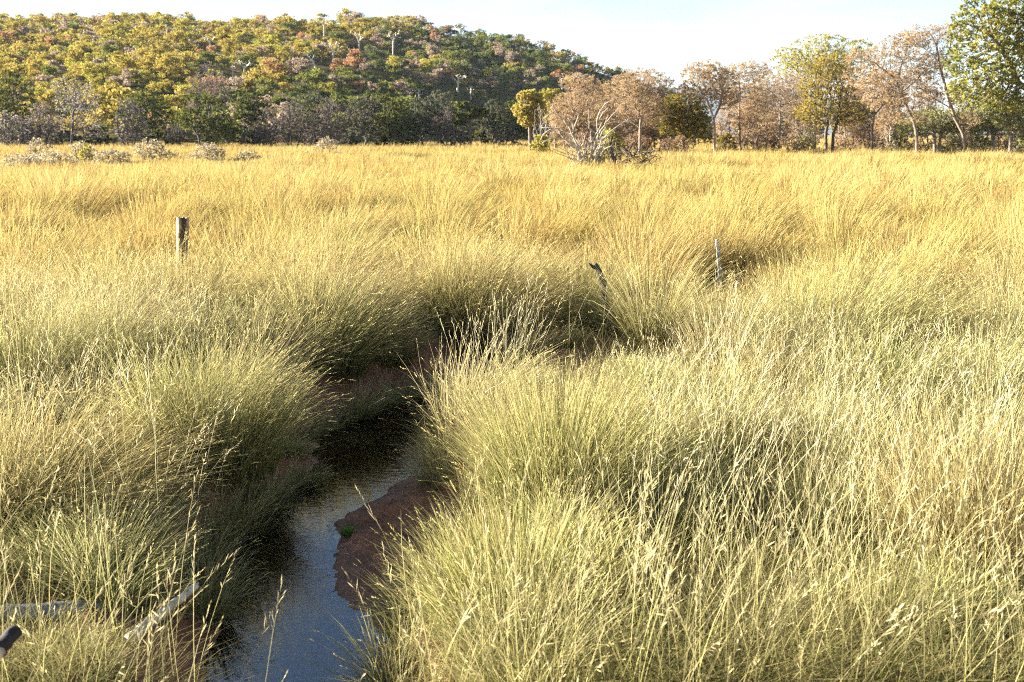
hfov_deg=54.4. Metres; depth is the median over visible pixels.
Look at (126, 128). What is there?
broadleaf tree
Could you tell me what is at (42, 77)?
hillside tree
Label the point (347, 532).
weed
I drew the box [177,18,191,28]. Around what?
hillside tree
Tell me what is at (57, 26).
hillside woodland
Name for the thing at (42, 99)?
hillside tree
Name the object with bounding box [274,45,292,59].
hillside tree
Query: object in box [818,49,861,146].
dry tree
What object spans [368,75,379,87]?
hillside tree
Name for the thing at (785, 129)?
dry tree
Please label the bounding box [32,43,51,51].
hillside tree
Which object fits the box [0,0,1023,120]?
sky
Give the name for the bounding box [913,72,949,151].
dry tree
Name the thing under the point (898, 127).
broadleaf tree
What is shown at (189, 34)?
hillside tree
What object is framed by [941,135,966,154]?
shrub
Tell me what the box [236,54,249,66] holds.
hillside tree
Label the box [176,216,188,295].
wooden post
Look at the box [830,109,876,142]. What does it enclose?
broadleaf tree
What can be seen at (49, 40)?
hillside tree
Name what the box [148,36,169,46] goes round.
hillside tree
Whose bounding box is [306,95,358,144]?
broadleaf tree
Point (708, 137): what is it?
broadleaf tree
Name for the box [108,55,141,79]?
hillside tree
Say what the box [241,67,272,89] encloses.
hillside tree
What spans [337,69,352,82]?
hillside tree
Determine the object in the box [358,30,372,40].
hillside tree
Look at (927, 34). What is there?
dry tree
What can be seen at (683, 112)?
broadleaf tree
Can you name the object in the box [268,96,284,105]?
hillside tree
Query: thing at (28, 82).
hillside tree
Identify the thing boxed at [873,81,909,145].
dry tree
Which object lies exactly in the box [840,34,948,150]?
dry tree
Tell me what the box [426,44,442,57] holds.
hillside tree
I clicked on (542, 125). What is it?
shrub
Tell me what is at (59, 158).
shrub
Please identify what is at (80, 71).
hillside tree
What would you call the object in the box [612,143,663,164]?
fallen brush
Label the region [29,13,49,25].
hillside tree
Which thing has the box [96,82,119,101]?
hillside tree
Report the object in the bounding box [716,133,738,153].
shrub
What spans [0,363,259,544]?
grass tussock
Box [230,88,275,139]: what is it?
broadleaf tree
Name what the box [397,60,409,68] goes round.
hillside tree
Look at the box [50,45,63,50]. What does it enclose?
hillside tree
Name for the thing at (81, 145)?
shrub
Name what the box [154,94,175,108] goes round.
hillside tree
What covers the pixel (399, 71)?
hillside tree
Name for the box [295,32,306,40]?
hillside tree
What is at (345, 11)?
hillside tree
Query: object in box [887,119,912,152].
shrub
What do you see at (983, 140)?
shrub
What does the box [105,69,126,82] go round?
hillside tree
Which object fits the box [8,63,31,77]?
hillside tree
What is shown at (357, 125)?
broadleaf tree
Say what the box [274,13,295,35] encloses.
hillside tree
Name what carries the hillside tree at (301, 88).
on the hill at (445, 85)
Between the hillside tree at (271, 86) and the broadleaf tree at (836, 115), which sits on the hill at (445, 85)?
the hillside tree at (271, 86)
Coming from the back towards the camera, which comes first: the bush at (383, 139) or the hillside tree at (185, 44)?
the hillside tree at (185, 44)
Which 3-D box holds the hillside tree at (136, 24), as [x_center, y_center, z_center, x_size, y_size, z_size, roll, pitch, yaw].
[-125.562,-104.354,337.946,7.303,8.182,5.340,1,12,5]
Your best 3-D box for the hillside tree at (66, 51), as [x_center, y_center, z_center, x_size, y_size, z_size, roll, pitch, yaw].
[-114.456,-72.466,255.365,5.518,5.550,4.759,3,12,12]
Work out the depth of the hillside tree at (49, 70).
216.56 m
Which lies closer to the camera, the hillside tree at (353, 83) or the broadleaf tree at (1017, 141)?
the broadleaf tree at (1017, 141)
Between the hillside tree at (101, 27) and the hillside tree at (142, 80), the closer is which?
the hillside tree at (142, 80)
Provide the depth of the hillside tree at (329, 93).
194.74 m
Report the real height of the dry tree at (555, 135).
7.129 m
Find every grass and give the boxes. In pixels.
[0,137,1023,681]
[0,396,1023,681]
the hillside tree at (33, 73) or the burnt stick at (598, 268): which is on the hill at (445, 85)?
the hillside tree at (33, 73)
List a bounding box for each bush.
[14,130,38,144]
[43,129,82,145]
[79,126,122,145]
[140,128,177,145]
[162,123,189,144]
[201,131,222,145]
[222,126,251,144]
[240,128,265,144]
[298,129,325,145]
[337,130,360,144]
[373,128,399,145]
[442,130,469,144]
[471,130,496,144]
[493,126,522,145]
[540,100,631,167]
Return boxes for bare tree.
[201,37,215,51]
[235,60,256,77]
[301,52,316,67]
[314,18,330,35]
[322,40,342,62]
[352,33,363,49]
[387,30,399,55]
[452,74,466,91]
[465,86,473,99]
[550,69,569,89]
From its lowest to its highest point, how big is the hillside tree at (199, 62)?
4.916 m
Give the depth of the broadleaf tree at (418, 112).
127.38 m
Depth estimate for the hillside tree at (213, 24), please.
351.24 m
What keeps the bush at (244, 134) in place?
on the ground at (364, 453)
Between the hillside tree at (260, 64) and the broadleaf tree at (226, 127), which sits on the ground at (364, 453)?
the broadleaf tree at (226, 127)
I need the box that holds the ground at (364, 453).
[0,133,1023,681]
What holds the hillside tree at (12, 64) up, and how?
on the hill at (445, 85)
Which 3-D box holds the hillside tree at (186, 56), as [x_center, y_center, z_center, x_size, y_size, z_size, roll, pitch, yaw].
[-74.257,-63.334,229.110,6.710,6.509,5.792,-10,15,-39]
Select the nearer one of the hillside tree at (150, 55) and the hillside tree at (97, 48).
the hillside tree at (150, 55)
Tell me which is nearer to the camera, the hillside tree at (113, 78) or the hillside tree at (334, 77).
the hillside tree at (113, 78)
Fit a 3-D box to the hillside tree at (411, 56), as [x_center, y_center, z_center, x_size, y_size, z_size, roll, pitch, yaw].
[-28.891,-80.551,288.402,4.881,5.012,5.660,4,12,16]
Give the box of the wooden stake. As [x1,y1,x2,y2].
[715,239,725,297]
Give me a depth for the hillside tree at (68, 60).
225.66 m
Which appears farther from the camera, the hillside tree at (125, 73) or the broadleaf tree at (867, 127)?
the hillside tree at (125, 73)
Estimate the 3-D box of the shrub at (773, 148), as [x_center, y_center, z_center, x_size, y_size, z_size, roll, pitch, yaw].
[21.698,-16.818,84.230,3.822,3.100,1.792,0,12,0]
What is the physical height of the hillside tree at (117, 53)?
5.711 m
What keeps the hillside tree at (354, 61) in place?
on the hill at (445, 85)
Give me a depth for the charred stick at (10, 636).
2.80 m
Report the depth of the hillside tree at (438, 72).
248.80 m
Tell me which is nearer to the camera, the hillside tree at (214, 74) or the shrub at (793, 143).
the shrub at (793, 143)
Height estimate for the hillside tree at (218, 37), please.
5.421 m
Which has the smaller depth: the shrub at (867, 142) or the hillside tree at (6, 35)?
the shrub at (867, 142)
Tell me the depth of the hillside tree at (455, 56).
294.72 m
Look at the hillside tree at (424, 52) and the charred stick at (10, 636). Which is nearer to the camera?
the charred stick at (10, 636)
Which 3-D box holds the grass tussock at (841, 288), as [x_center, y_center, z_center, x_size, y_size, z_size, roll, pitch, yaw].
[3.495,-0.342,9.741,2.621,1.356,2.716,0,12,0]
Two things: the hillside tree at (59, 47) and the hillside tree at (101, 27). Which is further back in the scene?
the hillside tree at (101, 27)
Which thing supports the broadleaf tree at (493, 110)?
on the ground at (364, 453)
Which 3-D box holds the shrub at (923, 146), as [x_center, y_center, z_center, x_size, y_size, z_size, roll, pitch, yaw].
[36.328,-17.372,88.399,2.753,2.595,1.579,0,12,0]
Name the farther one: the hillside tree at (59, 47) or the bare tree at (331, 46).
the hillside tree at (59, 47)
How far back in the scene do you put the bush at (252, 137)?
133.84 m
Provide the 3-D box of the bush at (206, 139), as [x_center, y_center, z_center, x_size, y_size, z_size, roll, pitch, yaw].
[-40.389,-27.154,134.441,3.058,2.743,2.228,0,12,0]
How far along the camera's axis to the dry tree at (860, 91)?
84.54 m
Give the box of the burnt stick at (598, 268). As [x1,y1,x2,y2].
[588,263,612,337]
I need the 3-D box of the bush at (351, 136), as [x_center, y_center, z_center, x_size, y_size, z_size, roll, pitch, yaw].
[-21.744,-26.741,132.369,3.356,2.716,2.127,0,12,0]
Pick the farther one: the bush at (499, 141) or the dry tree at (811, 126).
the bush at (499, 141)
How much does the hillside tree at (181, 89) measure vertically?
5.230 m
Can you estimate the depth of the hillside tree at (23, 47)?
263.14 m
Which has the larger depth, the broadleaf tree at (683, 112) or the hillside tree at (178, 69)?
the hillside tree at (178, 69)
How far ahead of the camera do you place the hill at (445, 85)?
255.50 m
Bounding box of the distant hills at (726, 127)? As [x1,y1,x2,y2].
[656,87,1006,132]
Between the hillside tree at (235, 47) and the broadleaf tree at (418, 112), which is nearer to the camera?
the broadleaf tree at (418, 112)
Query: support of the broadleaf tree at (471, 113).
on the ground at (364, 453)
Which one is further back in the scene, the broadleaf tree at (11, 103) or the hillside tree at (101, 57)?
the hillside tree at (101, 57)
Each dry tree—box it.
[547,73,631,147]
[547,87,599,147]
[583,95,627,149]
[602,65,675,152]
[613,76,653,151]
[634,94,676,151]
[675,59,742,152]
[710,58,776,151]
[715,88,750,147]
[732,94,767,147]
[742,71,818,150]
[743,57,795,145]
[757,105,793,148]
[783,53,826,145]
[783,94,823,145]
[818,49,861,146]
[835,68,909,152]
[839,79,873,146]
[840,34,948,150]
[854,54,897,149]
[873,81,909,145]
[876,47,925,146]
[888,20,982,153]
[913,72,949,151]
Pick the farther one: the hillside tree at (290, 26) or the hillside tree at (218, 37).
the hillside tree at (290, 26)
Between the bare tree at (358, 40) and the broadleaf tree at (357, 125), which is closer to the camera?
the broadleaf tree at (357, 125)
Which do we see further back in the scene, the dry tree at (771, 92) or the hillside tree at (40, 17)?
the hillside tree at (40, 17)
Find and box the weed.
[337,524,358,536]
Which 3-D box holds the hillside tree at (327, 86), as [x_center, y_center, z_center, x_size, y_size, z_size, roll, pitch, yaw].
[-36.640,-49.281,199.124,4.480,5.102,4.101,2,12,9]
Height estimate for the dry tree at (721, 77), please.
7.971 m
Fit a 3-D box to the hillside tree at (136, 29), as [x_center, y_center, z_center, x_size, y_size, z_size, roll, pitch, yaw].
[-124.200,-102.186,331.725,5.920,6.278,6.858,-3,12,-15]
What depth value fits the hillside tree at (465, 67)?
267.97 m
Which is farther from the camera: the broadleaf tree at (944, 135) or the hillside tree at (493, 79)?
the hillside tree at (493, 79)
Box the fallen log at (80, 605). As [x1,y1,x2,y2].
[0,600,102,623]
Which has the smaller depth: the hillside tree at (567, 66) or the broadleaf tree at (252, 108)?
the broadleaf tree at (252, 108)
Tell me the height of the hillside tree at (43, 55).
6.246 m
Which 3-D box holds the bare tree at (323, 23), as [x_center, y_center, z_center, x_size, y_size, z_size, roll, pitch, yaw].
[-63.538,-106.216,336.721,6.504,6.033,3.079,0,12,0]
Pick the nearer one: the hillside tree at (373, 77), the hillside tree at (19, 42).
the hillside tree at (373, 77)
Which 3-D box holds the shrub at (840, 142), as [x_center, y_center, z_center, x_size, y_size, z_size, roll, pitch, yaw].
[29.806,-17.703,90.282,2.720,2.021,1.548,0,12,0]
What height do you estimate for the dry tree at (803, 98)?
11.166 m
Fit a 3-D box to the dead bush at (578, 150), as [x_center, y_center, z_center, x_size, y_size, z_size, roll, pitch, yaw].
[3.476,-10.103,49.077,4.209,3.467,3.146,4,12,19]
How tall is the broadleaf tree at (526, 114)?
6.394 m
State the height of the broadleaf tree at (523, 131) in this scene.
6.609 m
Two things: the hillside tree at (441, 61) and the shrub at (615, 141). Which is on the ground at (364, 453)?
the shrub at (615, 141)
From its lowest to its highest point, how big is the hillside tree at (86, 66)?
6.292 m
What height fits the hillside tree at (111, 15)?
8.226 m
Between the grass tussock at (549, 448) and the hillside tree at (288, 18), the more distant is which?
the hillside tree at (288, 18)
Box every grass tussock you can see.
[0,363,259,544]
[50,321,351,503]
[69,222,320,339]
[215,246,446,385]
[361,469,689,651]
[371,222,601,368]
[415,342,750,546]
[751,237,1009,378]
[776,353,1023,620]
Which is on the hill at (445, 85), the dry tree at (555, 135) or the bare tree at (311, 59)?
the bare tree at (311, 59)
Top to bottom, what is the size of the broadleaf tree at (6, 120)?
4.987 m
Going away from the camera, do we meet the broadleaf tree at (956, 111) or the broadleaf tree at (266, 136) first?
the broadleaf tree at (956, 111)
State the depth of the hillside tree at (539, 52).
328.17 m
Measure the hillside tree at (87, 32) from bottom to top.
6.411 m
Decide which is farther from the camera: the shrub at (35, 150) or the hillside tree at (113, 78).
the hillside tree at (113, 78)
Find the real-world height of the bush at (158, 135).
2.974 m
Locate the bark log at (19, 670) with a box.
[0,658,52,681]
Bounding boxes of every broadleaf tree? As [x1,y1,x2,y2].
[0,70,40,143]
[0,110,35,145]
[18,102,61,145]
[27,76,114,143]
[113,98,151,145]
[114,86,175,144]
[173,90,243,144]
[185,62,230,131]
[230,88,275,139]
[250,106,285,145]
[270,97,317,146]
[286,91,334,143]
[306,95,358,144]
[336,95,387,145]
[349,89,398,134]
[374,97,422,145]
[396,97,448,144]
[419,89,467,143]
[429,107,466,146]
[453,101,489,145]
[472,98,516,143]
[494,100,531,143]
[511,89,547,149]
[539,88,578,148]
[653,92,709,148]
[674,112,718,146]
[732,114,778,139]
[771,32,877,149]
[781,105,829,139]
[792,52,875,153]
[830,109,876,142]
[867,110,909,142]
[896,106,973,153]
[931,111,955,142]
[939,85,979,149]
[940,0,1023,115]
[951,96,1020,150]
[959,94,1002,146]
[989,99,1023,153]
[1013,116,1023,150]
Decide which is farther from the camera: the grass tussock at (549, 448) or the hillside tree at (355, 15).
the hillside tree at (355, 15)
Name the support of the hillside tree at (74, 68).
on the hill at (445, 85)
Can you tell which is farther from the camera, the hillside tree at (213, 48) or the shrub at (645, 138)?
the hillside tree at (213, 48)
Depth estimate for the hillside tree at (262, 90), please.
183.21 m
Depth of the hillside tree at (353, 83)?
211.04 m
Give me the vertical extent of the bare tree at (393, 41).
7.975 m
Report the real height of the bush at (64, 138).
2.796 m
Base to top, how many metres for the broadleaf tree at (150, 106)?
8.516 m
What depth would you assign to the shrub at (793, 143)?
81.28 m
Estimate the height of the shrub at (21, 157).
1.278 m
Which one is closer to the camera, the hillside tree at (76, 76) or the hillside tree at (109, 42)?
the hillside tree at (76, 76)
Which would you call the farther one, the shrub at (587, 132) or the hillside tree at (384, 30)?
the hillside tree at (384, 30)
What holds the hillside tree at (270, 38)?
on the hill at (445, 85)
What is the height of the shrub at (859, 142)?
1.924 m
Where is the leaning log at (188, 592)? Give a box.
[124,582,198,646]
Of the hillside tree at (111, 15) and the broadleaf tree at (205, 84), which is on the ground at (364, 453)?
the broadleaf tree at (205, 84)
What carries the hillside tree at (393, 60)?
on the hill at (445, 85)
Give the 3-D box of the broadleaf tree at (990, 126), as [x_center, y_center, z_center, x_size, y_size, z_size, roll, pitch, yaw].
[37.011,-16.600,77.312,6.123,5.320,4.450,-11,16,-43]
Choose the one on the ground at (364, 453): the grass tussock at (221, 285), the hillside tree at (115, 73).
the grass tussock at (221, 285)
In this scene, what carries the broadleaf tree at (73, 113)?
on the ground at (364, 453)
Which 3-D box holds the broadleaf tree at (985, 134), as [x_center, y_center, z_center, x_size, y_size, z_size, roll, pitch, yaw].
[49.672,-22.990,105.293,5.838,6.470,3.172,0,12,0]
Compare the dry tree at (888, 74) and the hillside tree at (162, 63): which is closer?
the dry tree at (888, 74)
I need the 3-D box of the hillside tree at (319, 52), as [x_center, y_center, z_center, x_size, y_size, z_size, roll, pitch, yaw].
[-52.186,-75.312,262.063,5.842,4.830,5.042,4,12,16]
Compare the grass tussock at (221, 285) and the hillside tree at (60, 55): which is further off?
the hillside tree at (60, 55)
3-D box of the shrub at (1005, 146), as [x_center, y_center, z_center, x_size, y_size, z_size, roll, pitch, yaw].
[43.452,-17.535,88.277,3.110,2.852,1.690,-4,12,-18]
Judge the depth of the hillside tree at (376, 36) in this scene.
319.80 m
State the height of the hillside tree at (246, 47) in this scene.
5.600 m
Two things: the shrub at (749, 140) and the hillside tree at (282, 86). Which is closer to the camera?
the shrub at (749, 140)
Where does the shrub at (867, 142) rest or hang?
on the ground at (364, 453)
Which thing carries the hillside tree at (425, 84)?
on the hill at (445, 85)
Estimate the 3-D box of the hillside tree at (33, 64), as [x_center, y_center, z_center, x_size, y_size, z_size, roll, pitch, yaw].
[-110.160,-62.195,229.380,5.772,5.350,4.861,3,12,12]
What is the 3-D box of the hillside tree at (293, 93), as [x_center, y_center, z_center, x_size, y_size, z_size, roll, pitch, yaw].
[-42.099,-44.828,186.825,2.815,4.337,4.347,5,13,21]
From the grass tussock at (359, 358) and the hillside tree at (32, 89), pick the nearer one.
the grass tussock at (359, 358)
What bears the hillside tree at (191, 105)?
on the hill at (445, 85)
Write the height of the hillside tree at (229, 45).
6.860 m
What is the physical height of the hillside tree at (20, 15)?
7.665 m
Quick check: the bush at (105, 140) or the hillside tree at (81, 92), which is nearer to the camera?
the bush at (105, 140)
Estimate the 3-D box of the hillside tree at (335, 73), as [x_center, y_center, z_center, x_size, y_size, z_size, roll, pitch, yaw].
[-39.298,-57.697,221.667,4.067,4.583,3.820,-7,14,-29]
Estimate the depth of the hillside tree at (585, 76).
304.63 m
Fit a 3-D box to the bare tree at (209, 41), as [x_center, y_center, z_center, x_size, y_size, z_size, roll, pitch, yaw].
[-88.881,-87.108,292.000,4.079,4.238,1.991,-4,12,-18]
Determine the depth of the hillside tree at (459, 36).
353.24 m
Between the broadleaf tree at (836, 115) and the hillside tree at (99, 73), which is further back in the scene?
the hillside tree at (99, 73)
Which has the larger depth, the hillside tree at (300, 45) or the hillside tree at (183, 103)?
the hillside tree at (300, 45)
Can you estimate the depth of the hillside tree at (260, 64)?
228.41 m
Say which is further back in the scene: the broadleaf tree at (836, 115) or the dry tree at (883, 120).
the dry tree at (883, 120)
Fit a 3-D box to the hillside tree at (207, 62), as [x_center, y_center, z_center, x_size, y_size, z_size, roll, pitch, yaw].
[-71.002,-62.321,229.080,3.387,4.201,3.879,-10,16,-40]
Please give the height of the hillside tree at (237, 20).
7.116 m
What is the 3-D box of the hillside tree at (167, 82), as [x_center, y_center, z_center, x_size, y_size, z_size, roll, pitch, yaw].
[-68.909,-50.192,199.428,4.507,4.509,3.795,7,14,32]
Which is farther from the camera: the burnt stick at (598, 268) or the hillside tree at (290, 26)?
the hillside tree at (290, 26)
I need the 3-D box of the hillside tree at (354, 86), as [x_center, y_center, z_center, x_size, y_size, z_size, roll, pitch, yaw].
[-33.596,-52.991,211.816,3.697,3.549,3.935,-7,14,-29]
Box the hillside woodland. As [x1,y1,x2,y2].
[0,11,723,140]
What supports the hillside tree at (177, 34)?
on the hill at (445, 85)
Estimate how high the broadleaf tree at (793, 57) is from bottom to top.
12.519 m
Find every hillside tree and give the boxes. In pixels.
[0,30,16,43]
[0,43,17,52]
[0,57,20,66]
[0,64,18,80]
[2,63,18,73]
[3,21,20,39]
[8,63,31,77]
[10,43,36,59]
[14,14,28,21]
[14,40,33,52]
[19,76,36,94]
[24,59,46,71]
[25,91,51,108]
[26,70,43,80]
[26,74,55,87]
[28,87,39,96]
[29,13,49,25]
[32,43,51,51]
[34,33,52,43]
[34,51,59,62]
[34,81,57,90]
[36,89,62,103]
[40,65,58,82]
[44,36,57,46]
[44,89,66,98]
[47,50,61,58]
[47,60,69,72]
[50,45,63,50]
[50,84,74,98]
[53,78,69,90]
[54,37,67,46]
[55,52,78,59]
[57,47,72,57]
[63,71,81,83]
[64,57,76,71]
[66,47,82,61]
[68,23,83,30]
[69,61,92,80]
[70,66,80,81]
[70,89,93,107]
[74,43,90,60]
[75,63,97,81]
[77,35,92,42]
[79,61,112,88]
[82,30,99,40]
[83,51,100,61]
[85,77,103,88]
[86,38,106,52]
[89,89,109,106]
[91,25,109,32]
[92,58,108,77]
[94,46,104,53]
[95,53,115,63]
[95,67,110,82]
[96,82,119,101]
[98,40,118,51]
[98,43,118,61]
[101,22,114,34]
[102,11,124,22]
[104,20,117,25]
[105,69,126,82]
[105,75,126,86]
[106,50,133,61]
[107,22,131,37]
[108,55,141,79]
[113,40,126,49]
[113,55,130,66]
[118,68,141,86]
[129,68,151,91]
[130,25,147,31]
[131,21,150,27]
[134,47,157,66]
[137,11,150,23]
[139,51,163,73]
[141,74,163,83]
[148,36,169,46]
[149,81,171,95]
[150,79,161,94]
[151,52,184,78]
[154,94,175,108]
[155,42,174,52]
[156,79,175,95]
[159,13,176,23]
[162,62,185,84]
[164,30,185,44]
[165,94,188,110]
[166,74,182,85]
[172,20,194,32]
[172,72,186,82]
[172,84,197,93]
[174,39,191,50]
[174,84,195,106]
[175,51,200,67]
[176,11,195,21]
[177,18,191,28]
[178,31,196,41]
[182,67,197,81]
[183,59,206,71]
[186,78,199,86]
[186,99,200,110]
[196,45,215,65]
[197,51,221,66]
[197,61,210,76]
[202,20,222,30]
[202,74,227,95]
[204,70,227,79]
[215,25,232,38]
[215,56,231,69]
[216,34,232,49]
[219,37,235,62]
[222,42,242,59]
[223,76,246,98]
[230,31,247,43]
[232,17,249,26]
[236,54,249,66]
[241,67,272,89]
[241,79,253,94]
[242,44,254,56]
[253,28,269,36]
[253,34,281,56]
[253,77,280,92]
[254,45,270,56]
[256,87,273,99]
[257,57,281,69]
[261,57,284,82]
[268,33,283,40]
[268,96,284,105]
[271,72,287,83]
[273,62,287,79]
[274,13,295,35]
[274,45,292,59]
[278,21,299,36]
[278,82,291,94]
[280,97,294,105]
[281,91,298,98]
[284,57,306,85]
[285,41,302,57]
[291,18,312,30]
[292,81,312,93]
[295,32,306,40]
[295,42,306,57]
[295,70,311,81]
[296,68,313,80]
[297,59,312,71]
[302,40,313,48]
[302,68,326,90]
[304,46,324,56]
[309,40,323,61]
[312,42,331,58]
[317,82,339,102]
[321,89,335,108]
[325,74,344,87]
[327,38,347,60]
[327,72,343,82]
[329,30,343,41]
[329,58,344,72]
[335,7,353,17]
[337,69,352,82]
[338,89,356,104]
[341,74,359,96]
[342,47,364,74]
[343,23,354,33]
[345,11,364,23]
[347,80,364,90]
[347,84,358,97]
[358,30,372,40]
[358,70,374,78]
[363,44,389,68]
[368,54,387,75]
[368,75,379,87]
[369,33,384,45]
[377,25,397,41]
[377,79,394,95]
[379,34,392,40]
[386,56,400,69]
[389,67,406,75]
[390,26,406,41]
[393,81,412,97]
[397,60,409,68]
[404,54,419,62]
[418,43,435,55]
[419,58,436,69]
[420,68,444,93]
[420,83,432,95]
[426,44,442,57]
[431,58,446,66]
[440,38,451,45]
[446,50,460,61]
[449,58,470,75]
[451,32,470,41]
[471,89,485,100]
[472,39,485,47]
[485,76,499,93]
[494,34,512,45]
[495,38,513,57]
[532,48,550,61]
[541,76,552,85]
[559,63,570,74]
[572,72,589,88]
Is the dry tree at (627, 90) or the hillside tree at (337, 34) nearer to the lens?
the dry tree at (627, 90)
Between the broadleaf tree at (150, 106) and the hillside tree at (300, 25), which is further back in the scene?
the hillside tree at (300, 25)
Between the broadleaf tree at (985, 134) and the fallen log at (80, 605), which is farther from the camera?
the broadleaf tree at (985, 134)
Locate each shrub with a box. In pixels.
[0,152,60,169]
[25,138,52,160]
[25,150,80,165]
[66,140,100,162]
[78,143,95,162]
[91,147,133,164]
[129,137,178,160]
[182,142,226,161]
[231,148,262,160]
[302,136,340,154]
[529,134,557,153]
[531,106,554,143]
[560,128,598,151]
[594,127,625,162]
[620,132,653,152]
[658,135,695,153]
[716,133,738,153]
[733,130,762,150]
[747,124,789,151]
[777,130,801,153]
[795,128,817,150]
[828,135,851,149]
[840,137,867,153]
[855,128,885,149]
[876,127,898,152]
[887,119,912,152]
[906,131,937,152]
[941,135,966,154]
[949,131,982,152]
[968,135,990,153]
[987,131,1017,152]
[1013,138,1023,155]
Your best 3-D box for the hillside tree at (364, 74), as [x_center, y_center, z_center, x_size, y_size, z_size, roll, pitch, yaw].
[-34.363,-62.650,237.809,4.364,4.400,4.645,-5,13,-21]
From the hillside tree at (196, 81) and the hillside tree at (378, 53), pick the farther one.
the hillside tree at (378, 53)
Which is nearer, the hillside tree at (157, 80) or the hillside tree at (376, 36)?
the hillside tree at (157, 80)
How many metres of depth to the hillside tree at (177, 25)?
316.96 m
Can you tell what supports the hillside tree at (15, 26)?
on the hill at (445, 85)
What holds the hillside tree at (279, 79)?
on the hill at (445, 85)
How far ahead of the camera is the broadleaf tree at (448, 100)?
141.23 m
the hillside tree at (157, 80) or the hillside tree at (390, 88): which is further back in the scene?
the hillside tree at (390, 88)
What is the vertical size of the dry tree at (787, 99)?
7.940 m
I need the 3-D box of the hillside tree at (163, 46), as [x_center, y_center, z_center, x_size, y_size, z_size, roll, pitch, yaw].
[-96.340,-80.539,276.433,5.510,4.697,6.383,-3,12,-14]
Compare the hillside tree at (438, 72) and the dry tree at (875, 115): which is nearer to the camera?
the dry tree at (875, 115)
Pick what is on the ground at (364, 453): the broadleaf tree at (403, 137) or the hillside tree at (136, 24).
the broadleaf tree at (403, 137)
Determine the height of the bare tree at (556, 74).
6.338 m
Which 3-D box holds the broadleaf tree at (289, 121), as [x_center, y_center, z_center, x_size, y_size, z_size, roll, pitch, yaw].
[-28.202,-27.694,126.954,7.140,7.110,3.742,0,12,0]
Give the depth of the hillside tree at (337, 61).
240.10 m
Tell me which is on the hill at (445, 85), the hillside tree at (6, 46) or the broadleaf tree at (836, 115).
the hillside tree at (6, 46)
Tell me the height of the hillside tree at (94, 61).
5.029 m
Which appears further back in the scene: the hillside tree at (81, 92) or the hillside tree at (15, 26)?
the hillside tree at (15, 26)
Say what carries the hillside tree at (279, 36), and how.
on the hill at (445, 85)
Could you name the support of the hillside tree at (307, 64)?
on the hill at (445, 85)
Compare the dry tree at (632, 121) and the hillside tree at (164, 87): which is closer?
the dry tree at (632, 121)
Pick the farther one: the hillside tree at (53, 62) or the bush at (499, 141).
the hillside tree at (53, 62)
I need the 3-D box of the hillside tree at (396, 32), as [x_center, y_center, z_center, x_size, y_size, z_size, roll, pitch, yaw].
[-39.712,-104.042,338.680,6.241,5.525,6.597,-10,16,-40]
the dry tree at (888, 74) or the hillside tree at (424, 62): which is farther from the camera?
the hillside tree at (424, 62)
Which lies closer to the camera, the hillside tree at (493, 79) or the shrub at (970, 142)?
the shrub at (970, 142)
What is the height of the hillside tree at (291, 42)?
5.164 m
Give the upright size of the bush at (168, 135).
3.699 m
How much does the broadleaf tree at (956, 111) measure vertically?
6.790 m
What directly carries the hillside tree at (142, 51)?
on the hill at (445, 85)
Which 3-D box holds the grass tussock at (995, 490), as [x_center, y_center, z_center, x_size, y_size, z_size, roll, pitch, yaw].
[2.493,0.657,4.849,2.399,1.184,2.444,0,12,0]
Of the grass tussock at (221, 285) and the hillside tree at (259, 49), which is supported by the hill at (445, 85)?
the hillside tree at (259, 49)
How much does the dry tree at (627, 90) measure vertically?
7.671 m
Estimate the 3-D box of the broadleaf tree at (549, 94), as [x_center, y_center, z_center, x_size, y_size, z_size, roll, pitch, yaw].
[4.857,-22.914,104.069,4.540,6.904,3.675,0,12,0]
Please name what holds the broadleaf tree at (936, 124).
on the ground at (364, 453)
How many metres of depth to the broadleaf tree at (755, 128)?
128.36 m
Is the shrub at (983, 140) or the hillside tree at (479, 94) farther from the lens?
the hillside tree at (479, 94)
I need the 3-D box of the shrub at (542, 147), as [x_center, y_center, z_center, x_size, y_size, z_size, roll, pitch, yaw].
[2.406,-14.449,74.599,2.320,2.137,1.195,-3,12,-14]
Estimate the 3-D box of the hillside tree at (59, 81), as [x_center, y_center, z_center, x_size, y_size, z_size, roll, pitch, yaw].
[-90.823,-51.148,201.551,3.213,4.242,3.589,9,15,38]
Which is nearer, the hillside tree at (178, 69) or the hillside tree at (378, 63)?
the hillside tree at (178, 69)
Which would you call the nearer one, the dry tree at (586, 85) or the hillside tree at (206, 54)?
the dry tree at (586, 85)
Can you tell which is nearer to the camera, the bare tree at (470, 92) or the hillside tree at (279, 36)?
the bare tree at (470, 92)
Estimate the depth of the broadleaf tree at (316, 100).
139.81 m
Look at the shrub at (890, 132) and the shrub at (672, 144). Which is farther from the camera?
the shrub at (672, 144)
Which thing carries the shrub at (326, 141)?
on the ground at (364, 453)
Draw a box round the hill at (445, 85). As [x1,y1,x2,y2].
[0,26,716,143]
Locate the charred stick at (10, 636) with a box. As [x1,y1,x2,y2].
[0,625,21,659]
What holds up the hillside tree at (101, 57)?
on the hill at (445, 85)
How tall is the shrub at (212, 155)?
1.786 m
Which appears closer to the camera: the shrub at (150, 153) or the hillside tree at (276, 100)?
the shrub at (150, 153)
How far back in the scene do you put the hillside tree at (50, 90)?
192.28 m
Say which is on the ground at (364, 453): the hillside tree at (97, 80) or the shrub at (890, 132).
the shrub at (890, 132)
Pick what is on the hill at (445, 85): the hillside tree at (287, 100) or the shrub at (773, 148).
the hillside tree at (287, 100)
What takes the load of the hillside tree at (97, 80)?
on the hill at (445, 85)
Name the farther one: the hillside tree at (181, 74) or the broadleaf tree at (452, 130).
the hillside tree at (181, 74)

